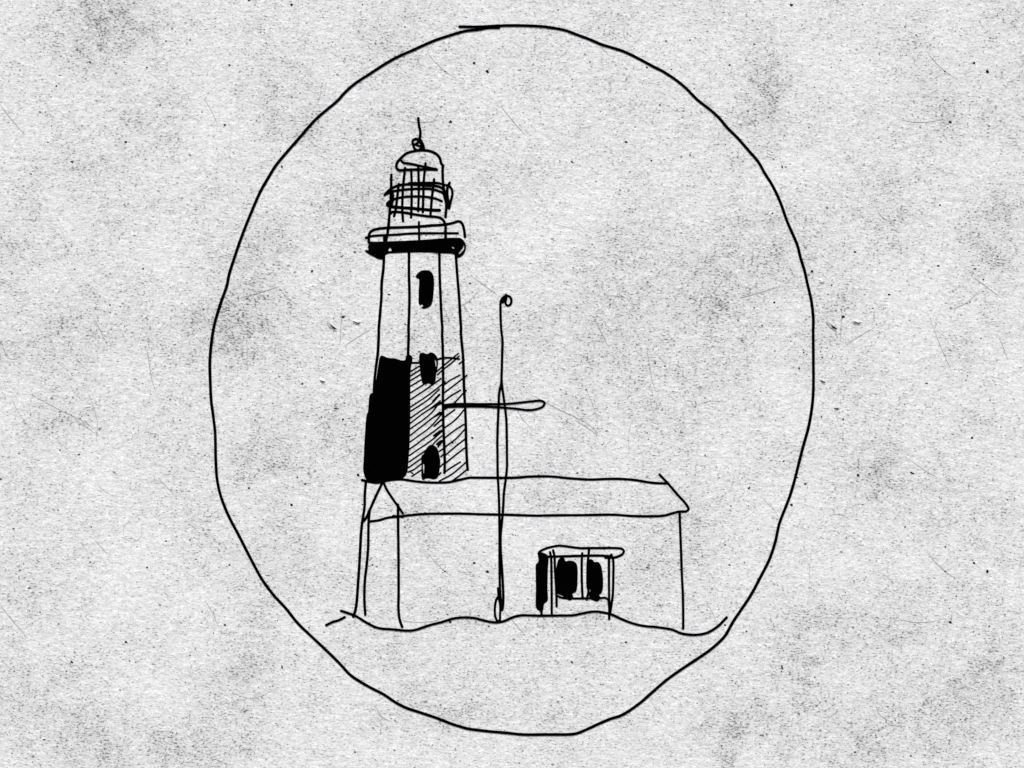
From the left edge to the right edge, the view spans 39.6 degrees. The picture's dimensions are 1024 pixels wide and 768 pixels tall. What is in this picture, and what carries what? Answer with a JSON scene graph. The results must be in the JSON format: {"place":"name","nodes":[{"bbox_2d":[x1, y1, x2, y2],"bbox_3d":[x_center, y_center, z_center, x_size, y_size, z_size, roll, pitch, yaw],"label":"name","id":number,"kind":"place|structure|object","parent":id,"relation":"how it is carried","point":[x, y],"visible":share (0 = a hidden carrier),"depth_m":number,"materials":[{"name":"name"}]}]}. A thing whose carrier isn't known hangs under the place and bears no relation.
{"place":"outdoors","nodes":[
{"label":"outdoors","id":0,"kind":"place"},
{"bbox_2d":[0,0,1023,767],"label":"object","id":1,"kind":"structure","parent":0,"point":[630,246],"depth_m":3.56,"materials":[{"name":"paper"}]},
{"bbox_2d":[325,616,345,625],"bbox_3d":[-0.441,0.593,3.555,0.053,0.027,0.001,0,0,0],"label":"ground line","id":2,"kind":"object","parent":1,"relation":"attached to","point":[335,621],"visible":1,"depth_m":3.55,"materials":[{"name":"black"}]},
{"bbox_2d":[352,117,468,617],"bbox_3d":[-0.254,-0.041,3.555,0.293,1.253,0.001,0,0,0],"label":"lighthouse","id":3,"kind":"object","parent":1,"relation":"attached to","point":[414,375],"visible":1,"depth_m":3.56,"materials":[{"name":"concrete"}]},
{"bbox_2d":[416,270,433,308],"bbox_3d":[-0.218,-0.236,3.555,0.047,0.097,0.001,0,0,0],"label":"window","id":4,"kind":"structure","parent":3,"relation":"in","point":[426,278],"depth_m":3.55,"materials":[{"name":"black paint"}]},
{"bbox_2d":[419,352,437,384],"bbox_3d":[-0.209,-0.039,3.555,0.047,0.081,0.001,0,0,0],"label":"window","id":5,"kind":"structure","parent":3,"relation":"in","point":[428,369],"depth_m":3.55,"materials":[{"name":"black paint"}]},
{"bbox_2d":[421,445,439,479],"bbox_3d":[-0.203,0.196,3.555,0.048,0.089,0.001,0,0,0],"label":"window","id":6,"kind":"structure","parent":3,"relation":"in","point":[430,458],"depth_m":3.55,"materials":[{"name":"black paint"}]},
{"bbox_2d":[208,24,814,735],"bbox_3d":[-0.001,-0.010,3.555,1.516,1.780,0.001,0,0,0],"label":"oval border","id":7,"kind":"object","parent":1,"relation":"attached to","point":[300,136],"visible":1,"depth_m":3.55,"materials":[{"name":"black paint"}]},
{"bbox_2d":[361,473,689,631],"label":"house","id":8,"kind":"structure","parent":1,"relation":"attached to","point":[573,568],"depth_m":3.56,"materials":[{"name":"concrete"}]},
{"bbox_2d":[535,552,548,613],"bbox_3d":[0.075,0.499,3.555,0.033,0.157,0.001,0,0,0],"label":"door","id":9,"kind":"structure","parent":8,"relation":"in","point":[541,567],"depth_m":3.55,"materials":[{"name":"black paint"}]},
{"bbox_2d":[556,558,577,600],"bbox_3d":[0.137,0.488,3.555,0.055,0.108,0.001,0,0,0],"label":"window","id":10,"kind":"structure","parent":8,"relation":"in","point":[566,571],"depth_m":3.55,"materials":[{"name":"black paint"}]},
{"bbox_2d":[586,559,602,601],"bbox_3d":[0.207,0.491,3.555,0.042,0.106,0.001,0,0,0],"label":"window","id":11,"kind":"structure","parent":8,"relation":"in","point":[594,569],"depth_m":3.55,"materials":[{"name":"black paint"}]},
{"bbox_2d":[340,610,727,635],"bbox_3d":[0.054,0.597,3.555,0.970,0.067,0.001,0,0,0],"label":"ground line","id":12,"kind":"object","parent":1,"relation":"attached to","point":[538,615],"visible":1,"depth_m":3.55,"materials":[{"name":"black paint"}]},
{"bbox_2d":[443,295,545,620],"bbox_3d":[-0.044,0.186,3.555,0.257,0.819,0.001,0,0,0],"label":"flagpole","id":13,"kind":"object","parent":12,"relation":"on","point":[500,597],"visible":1,"depth_m":3.55,"materials":[{"name":"black paint"}]}
]}

